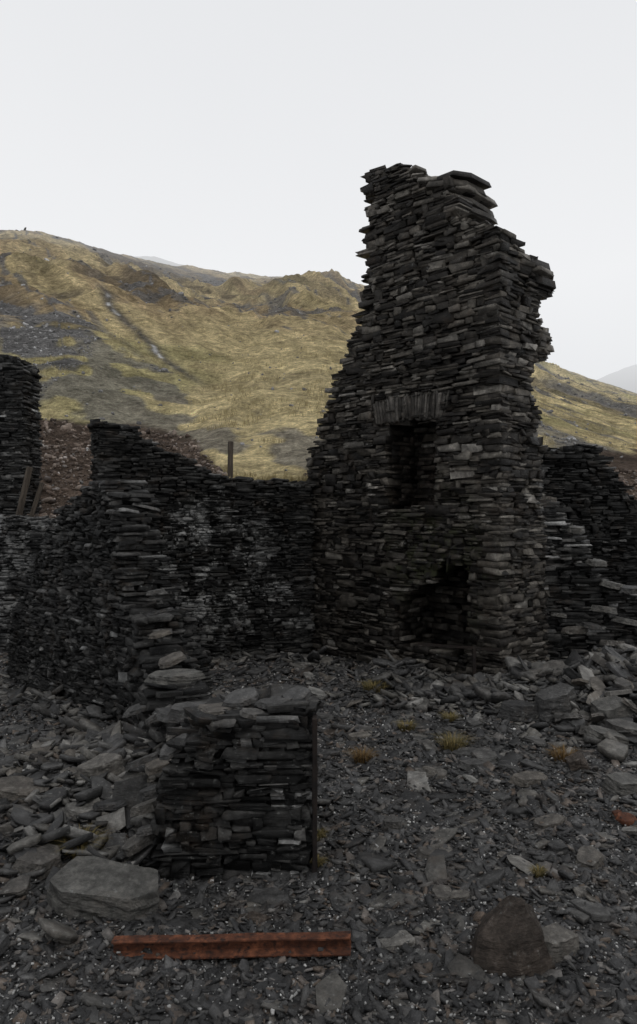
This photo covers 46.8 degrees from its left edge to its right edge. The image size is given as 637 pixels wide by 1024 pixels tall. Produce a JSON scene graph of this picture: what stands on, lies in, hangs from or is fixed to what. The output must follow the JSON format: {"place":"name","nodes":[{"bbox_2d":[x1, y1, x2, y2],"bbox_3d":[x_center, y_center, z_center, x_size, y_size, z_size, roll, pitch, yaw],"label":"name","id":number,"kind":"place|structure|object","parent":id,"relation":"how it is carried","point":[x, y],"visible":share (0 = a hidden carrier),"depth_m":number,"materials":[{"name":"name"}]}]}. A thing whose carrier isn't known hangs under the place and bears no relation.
{"place":"outdoors","nodes":[
{"label":"outdoors","id":0,"kind":"place"},
{"bbox_2d":[133,256,181,265],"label":"distant hill","id":1,"kind":"structure","parent":0,"point":[156,259],"depth_m":428.67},
{"bbox_2d":[0,230,636,516],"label":"hillside","id":2,"kind":"structure","parent":0,"point":[84,287],"depth_m":36.81,"materials":[{"name":"green plant"}]},
{"bbox_2d":[227,441,233,477],"bbox_3d":[-1.630,-0.723,13.600,0.073,1.160,0.089,0,-1,45],"label":"fence post","id":3,"kind":"object","parent":2,"relation":"on","point":[230,461],"visible":0.63,"depth_m":13.58,"materials":[{"name":"wood"}]},
{"bbox_2d":[229,474,307,480],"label":"bank grass","id":4,"kind":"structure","parent":2,"relation":"on","point":[292,478],"depth_m":12.66,"materials":[{"name":"plant"}]},
{"bbox_2d":[0,227,635,485],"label":"hillside scree","id":5,"kind":"structure","parent":2,"relation":"on","point":[88,341],"depth_m":33.91,"materials":[{"name":"grey stone"}]},
{"bbox_2d":[27,418,636,517],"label":"bank spoil","id":6,"kind":"object","parent":2,"relation":"on","point":[48,489],"visible":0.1,"depth_m":17.93,"materials":[{"name":"brown stone"}]},
{"bbox_2d":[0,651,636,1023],"bbox_3d":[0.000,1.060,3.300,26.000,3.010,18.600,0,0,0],"label":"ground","id":7,"kind":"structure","parent":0,"point":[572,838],"depth_m":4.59,"materials":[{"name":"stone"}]},
{"bbox_2d":[0,354,43,515],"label":"tall wall stub","id":8,"kind":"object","parent":7,"relation":"on","point":[20,413],"depth_m":12.54,"materials":[{"name":"stone"}]},
{"bbox_2d":[0,514,58,650],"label":"retaining wall","id":9,"kind":"structure","parent":7,"relation":"on","point":[21,540],"depth_m":11.48,"materials":[{"name":"stone"}]},
{"bbox_2d":[16,466,32,514],"bbox_3d":[-4.820,-0.125,11.950,0.073,1.250,0.091,0,-13,45],"label":"leaning post","id":10,"kind":"object","parent":9,"relation":"on","point":[24,490],"visible":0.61,"depth_m":11.95,"materials":[{"name":"wood"}]},
{"bbox_2d":[29,482,44,516],"bbox_3d":[-4.620,0.010,11.900,0.075,1.020,0.061,18,-2,-16],"label":"leaning post","id":11,"kind":"object","parent":9,"relation":"on","point":[36,499],"visible":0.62,"depth_m":11.88,"materials":[{"name":"wood"}]},
{"bbox_2d":[7,479,214,721],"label":"side wall","id":12,"kind":"structure","parent":7,"relation":"on","point":[93,577],"depth_m":8.13,"materials":[{"name":"stone"}]},
{"bbox_2d":[122,607,212,746],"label":"wall","id":13,"kind":"structure","parent":7,"relation":"on","point":[144,655],"depth_m":6.98,"materials":[{"name":"stone"}]},
{"bbox_2d":[122,701,146,717],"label":"fallen stone","id":14,"kind":"object","parent":13,"relation":"on","point":[135,709],"visible":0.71,"depth_m":6.33,"materials":[{"name":"stone"}]},
{"bbox_2d":[145,758,170,775],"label":"fallen stone","id":15,"kind":"object","parent":13,"relation":"on","point":[155,766],"visible":0.65,"depth_m":5.05,"materials":[{"name":"stone"}]},
{"bbox_2d":[152,707,183,722],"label":"fallen stone","id":16,"kind":"object","parent":13,"relation":"on","point":[159,714],"visible":0.43,"depth_m":5.69,"materials":[{"name":"stone"}]},
{"bbox_2d":[158,651,186,668],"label":"fallen stone","id":17,"kind":"object","parent":13,"relation":"on","point":[171,659],"visible":1,"depth_m":6.71,"materials":[{"name":"stone"}]},
{"bbox_2d":[144,668,205,684],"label":"fallen stone","id":18,"kind":"object","parent":13,"relation":"on","point":[171,676],"visible":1,"depth_m":6.21,"materials":[{"name":"stone"}]},
{"bbox_2d":[167,701,205,718],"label":"fallen stone","id":19,"kind":"object","parent":13,"relation":"on","point":[176,710],"visible":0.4,"depth_m":5.03,"materials":[{"name":"stone"}]},
{"bbox_2d":[87,419,315,657],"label":"back wall","id":20,"kind":"structure","parent":7,"relation":"on","point":[239,551],"depth_m":10.89,"materials":[{"name":"stone"}]},
{"bbox_2d":[0,646,468,845],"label":"fallen wall rubble","id":21,"kind":"object","parent":7,"relation":"on","point":[90,718],"visible":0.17,"depth_m":8.37,"materials":[{"name":"stone"}]},
{"bbox_2d":[150,683,323,882],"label":"stone pillar","id":22,"kind":"structure","parent":7,"relation":"on","point":[236,793],"depth_m":4.44,"materials":[{"name":"stone"}]},
{"bbox_2d":[139,784,157,800],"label":"fallen stone","id":23,"kind":"object","parent":22,"relation":"on","point":[148,792],"visible":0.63,"depth_m":4.67,"materials":[{"name":"stone"}]},
{"bbox_2d":[159,733,189,760],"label":"fallen stone","id":24,"kind":"object","parent":22,"relation":"on","point":[166,752],"visible":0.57,"depth_m":4.53,"materials":[{"name":"stone"}]},
{"bbox_2d":[198,702,234,714],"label":"fallen stone","id":25,"kind":"object","parent":22,"relation":"on","point":[215,708],"visible":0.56,"depth_m":4.62,"materials":[{"name":"stone"}]},
{"bbox_2d":[221,687,258,708],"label":"fallen stone","id":26,"kind":"object","parent":22,"relation":"on","point":[240,698],"visible":1,"depth_m":4.69,"materials":[{"name":"stone"}]},
{"bbox_2d":[240,708,264,719],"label":"fallen stone","id":27,"kind":"object","parent":22,"relation":"on","point":[249,713],"visible":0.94,"depth_m":4.48,"materials":[{"name":"stone"}]},
{"bbox_2d":[254,696,292,708],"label":"fallen stone","id":28,"kind":"object","parent":22,"relation":"on","point":[261,703],"visible":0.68,"depth_m":4.61,"materials":[{"name":"stone"}]},
{"bbox_2d":[281,685,311,700],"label":"fallen stone","id":29,"kind":"object","parent":22,"relation":"on","point":[298,692],"visible":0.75,"depth_m":4.73,"materials":[{"name":"stone"}]},
{"bbox_2d":[309,686,328,698],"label":"fallen stone","id":30,"kind":"object","parent":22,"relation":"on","point":[318,693],"visible":0.87,"depth_m":8.60,"materials":[{"name":"stone"}]},
{"bbox_2d":[0,649,636,1023],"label":"slate chippings","id":31,"kind":"object","parent":7,"relation":"on","point":[614,999],"visible":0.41,"depth_m":4.03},
{"bbox_2d":[0,931,10,954],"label":"fallen stone","id":32,"kind":"object","parent":31,"relation":"on","point":[5,942],"visible":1,"depth_m":3.62,"materials":[{"name":"stone"}]},
{"bbox_2d":[0,875,30,896],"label":"fallen stone","id":33,"kind":"object","parent":31,"relation":"on","point":[19,884],"visible":0.92,"depth_m":4.18,"materials":[{"name":"stone"}]},
{"bbox_2d":[46,856,159,920],"bbox_3d":[-1.163,2.115,4.086,0.629,0.194,0.371,7,7,14],"label":"boulder","id":34,"kind":"object","parent":31,"relation":"on","point":[86,887],"visible":0.94,"depth_m":4.00,"materials":[{"name":"stone"}]},
{"bbox_2d":[105,833,126,851],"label":"fallen stone","id":35,"kind":"object","parent":31,"relation":"on","point":[120,839],"visible":0.64,"depth_m":4.75,"materials":[{"name":"stone"}]},
{"bbox_2d":[110,775,147,816],"bbox_3d":[-1.299,1.990,5.057,0.256,0.348,0.088,6,-22,-17],"label":"fallen stone","id":36,"kind":"object","parent":31,"relation":"on","point":[129,789],"visible":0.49,"depth_m":5.04,"materials":[{"name":"stone"}]},
{"bbox_2d":[110,931,350,959],"bbox_3d":[-0.425,2.132,3.627,1.180,0.069,0.104,-1,3,-1],"label":"rusty rail","id":37,"kind":"object","parent":31,"relation":"on","point":[245,945],"visible":0.99,"depth_m":3.63,"materials":[{"name":"metal"}]},
{"bbox_2d":[239,911,268,923],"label":"fallen stone","id":38,"kind":"object","parent":31,"relation":"on","point":[252,915],"visible":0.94,"depth_m":3.99,"materials":[{"name":"grey stone"}]},
{"bbox_2d":[247,887,290,905],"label":"fallen stone","id":39,"kind":"object","parent":31,"relation":"on","point":[271,895],"visible":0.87,"depth_m":4.20,"materials":[{"name":"stone"}]},
{"bbox_2d":[0,643,636,960],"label":"rubble heap","id":40,"kind":"object","parent":31,"relation":"on","point":[455,690],"visible":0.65,"depth_m":6.04,"materials":[{"name":"stone"}]},
{"bbox_2d":[0,776,49,803],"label":"fallen stone","id":41,"kind":"object","parent":40,"relation":"on","point":[13,789],"visible":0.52,"depth_m":5.27,"materials":[{"name":"stone"}]},
{"bbox_2d":[21,746,60,763],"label":"fallen stone","id":42,"kind":"object","parent":40,"relation":"on","point":[44,749],"visible":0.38,"depth_m":6.12,"materials":[{"name":"stone"}]},
{"bbox_2d":[64,802,94,820],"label":"fallen stone","id":43,"kind":"object","parent":40,"relation":"on","point":[72,810],"visible":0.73,"depth_m":5.00,"materials":[{"name":"stone"}]},
{"bbox_2d":[92,798,127,810],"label":"fallen stone","id":44,"kind":"object","parent":43,"relation":"on","point":[108,804],"visible":0.95,"depth_m":4.96,"materials":[{"name":"stone"}]},
{"bbox_2d":[75,753,124,781],"bbox_3d":[-1.636,1.948,5.506,0.366,0.237,0.219,-7,9,-28],"label":"boulder","id":45,"kind":"object","parent":40,"relation":"on","point":[99,764],"visible":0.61,"depth_m":5.45,"materials":[{"name":"stone"}]},
{"bbox_2d":[121,834,156,856],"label":"fallen stone","id":46,"kind":"object","parent":40,"relation":"on","point":[133,845],"visible":0.84,"depth_m":4.50,"materials":[{"name":"stone"}]},
{"bbox_2d":[136,824,152,836],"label":"fallen stone","id":47,"kind":"object","parent":46,"relation":"on","point":[145,830],"visible":0.62,"depth_m":4.45,"materials":[{"name":"stone"}]},
{"bbox_2d":[126,751,159,769],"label":"fallen stone","id":48,"kind":"object","parent":40,"relation":"on","point":[141,760],"visible":0.95,"depth_m":5.44,"materials":[{"name":"stone"}]},
{"bbox_2d":[130,798,157,816],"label":"fallen stone","id":49,"kind":"object","parent":40,"relation":"on","point":[146,807],"visible":0.73,"depth_m":4.74,"materials":[{"name":"stone"}]},
{"bbox_2d":[496,700,537,721],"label":"boulder","id":50,"kind":"object","parent":40,"relation":"on","point":[513,710],"visible":0.92,"depth_m":7.63,"materials":[{"name":"stone"}]},
{"bbox_2d":[543,660,565,675],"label":"fallen stone","id":51,"kind":"object","parent":40,"relation":"on","point":[553,664],"visible":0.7,"depth_m":8.44,"materials":[{"name":"stone"}]},
{"bbox_2d":[534,682,577,719],"bbox_3d":[2.474,1.990,7.705,0.477,0.282,0.314,-9,9,-23],"label":"boulder","id":52,"kind":"object","parent":40,"relation":"on","point":[559,697],"visible":0.81,"depth_m":7.61,"materials":[{"name":"stone"}]},
{"bbox_2d":[577,665,594,689],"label":"fallen stone","id":53,"kind":"object","parent":40,"relation":"on","point":[585,673],"visible":0.79,"depth_m":8.12,"materials":[{"name":"stone"}]},
{"bbox_2d":[590,677,605,691],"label":"fallen stone","id":54,"kind":"object","parent":40,"relation":"on","point":[597,684],"visible":0.73,"depth_m":7.93,"materials":[{"name":"stone"}]},
{"bbox_2d":[604,687,623,690],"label":"fallen stone","id":55,"kind":"object","parent":54,"relation":"on","point":[610,688],"visible":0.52,"depth_m":7.81,"materials":[{"name":"stone"}]},
{"bbox_2d":[613,677,632,691],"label":"fallen stone","id":56,"kind":"object","parent":55,"relation":"on","point":[621,683],"visible":0.88,"depth_m":7.77,"materials":[{"name":"stone"}]},
{"bbox_2d":[583,725,628,748],"bbox_3d":[2.668,2.088,6.886,0.421,0.117,0.286,18,2,-11],"label":"fallen stone","id":57,"kind":"object","parent":40,"relation":"on","point":[596,731],"visible":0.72,"depth_m":6.80,"materials":[{"name":"stone"}]},
{"bbox_2d":[605,718,636,737],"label":"fallen stone","id":58,"kind":"object","parent":40,"relation":"on","point":[617,724],"visible":0.86,"depth_m":7.01,"materials":[{"name":"stone"}]},
{"bbox_2d":[606,662,635,679],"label":"fallen stone","id":59,"kind":"object","parent":40,"relation":"on","point":[616,669],"visible":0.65,"depth_m":8.10,"materials":[{"name":"stone"}]},
{"bbox_2d":[0,652,636,1023],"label":"slate rubble","id":60,"kind":"object","parent":31,"relation":"on","point":[332,986],"visible":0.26,"depth_m":4.40,"materials":[{"name":"grey stone"}]},
{"bbox_2d":[0,653,636,1023],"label":"pale flecks","id":61,"kind":"object","parent":31,"relation":"on","point":[272,1011],"visible":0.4,"depth_m":3.87,"materials":[{"name":"grey stone"}]},
{"bbox_2d":[347,730,372,740],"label":"fallen stone","id":62,"kind":"object","parent":31,"relation":"on","point":[353,736],"visible":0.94,"depth_m":7.08,"materials":[{"name":"stone"}]},
{"bbox_2d":[342,744,381,763],"bbox_3d":[0.381,2.141,6.483,0.413,0.132,0.478,0,0,0],"label":"grass tuft","id":63,"kind":"object","parent":31,"relation":"on","point":[361,758],"visible":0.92,"depth_m":6.49,"materials":[{"name":"brown plant"}]},
{"bbox_2d":[355,679,388,692],"bbox_3d":[0.641,2.056,8.708,0.576,0.146,0.522,0,0,-29],"label":"grass tuft","id":64,"kind":"object","parent":31,"relation":"on","point":[372,685],"visible":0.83,"depth_m":8.69,"materials":[{"name":"plant"}]},
{"bbox_2d":[373,975,397,985],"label":"fallen stone","id":65,"kind":"object","parent":31,"relation":"on","point":[383,979],"visible":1,"depth_m":3.43,"materials":[{"name":"stone"}]},
{"bbox_2d":[381,816,402,830],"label":"fallen stone","id":66,"kind":"object","parent":31,"relation":"on","point":[393,822],"visible":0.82,"depth_m":5.08,"materials":[{"name":"stone"}]},
{"bbox_2d":[376,930,415,949],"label":"fallen stone","id":67,"kind":"object","parent":31,"relation":"on","point":[399,939],"visible":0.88,"depth_m":3.73,"materials":[{"name":"stone"}]},
{"bbox_2d":[392,875,411,885],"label":"fallen stone","id":68,"kind":"object","parent":31,"relation":"on","point":[396,879],"visible":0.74,"depth_m":4.36,"materials":[{"name":"stone"}]},
{"bbox_2d":[410,948,441,966],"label":"fallen stone","id":69,"kind":"object","parent":31,"relation":"on","point":[429,957],"visible":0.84,"depth_m":3.57,"materials":[{"name":"stone"}]},
{"bbox_2d":[414,766,447,779],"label":"fallen stone","id":70,"kind":"object","parent":31,"relation":"on","point":[442,773],"visible":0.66,"depth_m":6.16,"materials":[{"name":"stone"}]},
{"bbox_2d":[416,843,452,858],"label":"fallen stone","id":71,"kind":"object","parent":31,"relation":"on","point":[424,852],"visible":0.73,"depth_m":4.72,"materials":[{"name":"stone"}]},
{"bbox_2d":[432,884,452,900],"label":"fallen stone","id":72,"kind":"object","parent":31,"relation":"on","point":[442,892],"visible":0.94,"depth_m":4.21,"materials":[{"name":"stone"}]},
{"bbox_2d":[429,729,477,750],"bbox_3d":[1.253,2.125,6.856,0.516,0.167,0.605,0,0,-38],"label":"grass tuft","id":73,"kind":"object","parent":31,"relation":"on","point":[448,745],"visible":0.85,"depth_m":6.82,"materials":[{"name":"plant"}]},
{"bbox_2d":[418,643,501,676],"bbox_3d":[1.699,1.895,8.892,1.008,0.590,0.052,0,0,14],"label":"iron grate frame","id":74,"kind":"object","parent":31,"relation":"on","point":[473,648],"visible":0.75,"depth_m":8.84,"materials":[{"name":"black metal"}]},
{"bbox_2d":[450,889,469,900],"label":"fallen stone","id":75,"kind":"object","parent":31,"relation":"on","point":[464,895],"visible":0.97,"depth_m":4.17,"materials":[{"name":"stone"}]},
{"bbox_2d":[452,747,477,756],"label":"fallen stone","id":76,"kind":"object","parent":31,"relation":"on","point":[463,751],"visible":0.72,"depth_m":6.66,"materials":[{"name":"stone"}]},
{"bbox_2d":[467,859,496,876],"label":"fallen stone","id":77,"kind":"object","parent":31,"relation":"on","point":[473,868],"visible":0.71,"depth_m":4.51,"materials":[{"name":"stone"}]},
{"bbox_2d":[470,747,496,761],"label":"fallen stone","id":78,"kind":"object","parent":31,"relation":"on","point":[486,754],"visible":0.87,"depth_m":6.52,"materials":[{"name":"stone"}]},
{"bbox_2d":[507,854,536,875],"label":"fallen stone","id":79,"kind":"object","parent":31,"relation":"on","point":[517,862],"visible":0.87,"depth_m":4.49,"materials":[{"name":"stone"}]},
{"bbox_2d":[508,770,547,786],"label":"fallen stone","id":80,"kind":"object","parent":31,"relation":"on","point":[527,778],"visible":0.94,"depth_m":5.92,"materials":[{"name":"stone"}]},
{"bbox_2d":[524,736,545,745],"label":"fallen stone","id":81,"kind":"object","parent":31,"relation":"on","point":[537,740],"visible":1,"depth_m":6.83,"materials":[{"name":"stone"}]},
{"bbox_2d":[533,813,566,828],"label":"fallen stone","id":82,"kind":"object","parent":31,"relation":"on","point":[552,820],"visible":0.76,"depth_m":5.14,"materials":[{"name":"stone"}]},
{"bbox_2d":[547,840,568,854],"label":"fallen stone","id":83,"kind":"object","parent":31,"relation":"on","point":[556,846],"visible":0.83,"depth_m":4.74,"materials":[{"name":"stone"}]},
{"bbox_2d":[542,923,578,962],"bbox_3d":[1.152,2.132,3.644,0.235,0.113,0.157,0,0,-30],"label":"rock","id":84,"kind":"object","parent":31,"relation":"on","point":[561,941],"visible":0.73,"depth_m":3.61,"materials":[{"name":"stone"}]},
{"bbox_2d":[565,751,589,770],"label":"fallen stone","id":85,"kind":"object","parent":31,"relation":"on","point":[576,760],"visible":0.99,"depth_m":6.21,"materials":[{"name":"grey stone"}]},
{"bbox_2d":[575,845,603,869],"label":"fallen stone","id":86,"kind":"object","parent":31,"relation":"on","point":[585,854],"visible":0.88,"depth_m":4.62,"materials":[{"name":"stone"}]},
{"bbox_2d":[569,898,611,921],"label":"fallen stone","id":87,"kind":"object","parent":31,"relation":"on","point":[594,911],"visible":0.97,"depth_m":3.95,"materials":[{"name":"stone"}]},
{"bbox_2d":[590,695,636,724],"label":"boulder","id":88,"kind":"object","parent":31,"relation":"on","point":[610,707],"visible":0.74,"depth_m":7.32,"materials":[{"name":"stone"}]},
{"bbox_2d":[601,772,636,796],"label":"fallen stone","id":89,"kind":"object","parent":31,"relation":"on","point":[620,784],"visible":0.92,"depth_m":5.66,"materials":[{"name":"stone"}]},
{"bbox_2d":[615,812,636,825],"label":"rusty metal scrap","id":90,"kind":"object","parent":31,"relation":"on","point":[625,818],"visible":0.94,"depth_m":5.11,"materials":[{"name":"metal"}]},
{"label":"fallen stone","id":91,"kind":"object","parent":31,"relation":"on","visible":0},
{"bbox_2d":[12,843,61,879],"bbox_3d":[-1.680,2.117,4.459,0.219,0.111,0.290,0,0,22],"label":"fallen stone","id":92,"kind":"object","parent":91,"relation":"on","point":[48,856],"visible":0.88,"depth_m":4.40,"materials":[{"name":"stone"}]},
{"bbox_2d":[306,163,555,675],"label":"gable wall","id":93,"kind":"structure","parent":7,"relation":"on","point":[426,473],"depth_m":9.61,"materials":[{"name":"grey stone"}]},
{"bbox_2d":[457,758,496,769],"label":"fallen stone","id":94,"kind":"object","parent":7,"relation":"on","point":[469,764],"visible":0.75,"depth_m":6.34,"materials":[{"name":"stone"}]},
{"bbox_2d":[470,896,555,977],"bbox_3d":[0.928,2.070,3.587,0.451,0.368,0.320,0,0,-6],"label":"boulder","id":95,"kind":"object","parent":7,"relation":"on","point":[508,940],"visible":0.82,"depth_m":3.51,"materials":[{"name":"brown stone"}]},
{"bbox_2d":[542,744,585,762],"bbox_3d":[2.158,2.116,6.450,0.474,0.131,0.463,0,0,0],"label":"grass tuft","id":96,"kind":"object","parent":7,"relation":"on","point":[560,754],"visible":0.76,"depth_m":6.46,"materials":[{"name":"brown plant"}]},
{"bbox_2d":[555,713,588,723],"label":"fallen stone","id":97,"kind":"object","parent":7,"relation":"on","point":[560,718],"visible":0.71,"depth_m":7.26,"materials":[{"name":"stone"}]},
{"bbox_2d":[538,444,636,585],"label":"room wall","id":98,"kind":"structure","parent":7,"relation":"on","point":[584,486],"depth_m":12.39,"materials":[{"name":"stone"}]},
{"bbox_2d":[539,500,636,659],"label":"collapsed wall","id":99,"kind":"structure","parent":7,"relation":"on","point":[575,589],"depth_m":9.96,"materials":[{"name":"stone"}]},
{"bbox_2d":[561,626,587,633],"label":"fallen stone","id":100,"kind":"object","parent":99,"relation":"on","point":[574,630],"visible":0.97,"depth_m":9.69,"materials":[{"name":"stone"}]},
{"bbox_2d":[599,580,622,589],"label":"fallen stone","id":101,"kind":"object","parent":99,"relation":"on","point":[612,584],"visible":0.98,"depth_m":9.80,"materials":[{"name":"stone"}]},
{"bbox_2d":[616,585,636,593],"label":"fallen stone","id":102,"kind":"object","parent":99,"relation":"on","point":[627,589],"visible":0.97,"depth_m":9.81,"materials":[{"name":"stone"}]},
{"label":"fallen stone","id":103,"kind":"object","parent":99,"relation":"on","visible":0},
{"bbox_2d":[610,616,636,625],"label":"fallen stone","id":104,"kind":"object","parent":103,"relation":"on","point":[624,620],"visible":1,"depth_m":9.49,"materials":[{"name":"stone"}]},
{"bbox_2d":[590,605,617,614],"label":"fallen stone","id":105,"kind":"object","parent":104,"relation":"on","point":[604,609],"visible":1,"depth_m":9.61,"materials":[{"name":"stone"}]},
{"bbox_2d":[0,0,636,379],"label":"sky","id":106,"kind":"structure","parent":0,"point":[228,136],"materials":[{"name":"white"}]},
{"bbox_2d":[597,364,636,393],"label":"distant mountain","id":107,"kind":"structure","parent":0,"point":[625,378],"depth_m":690.91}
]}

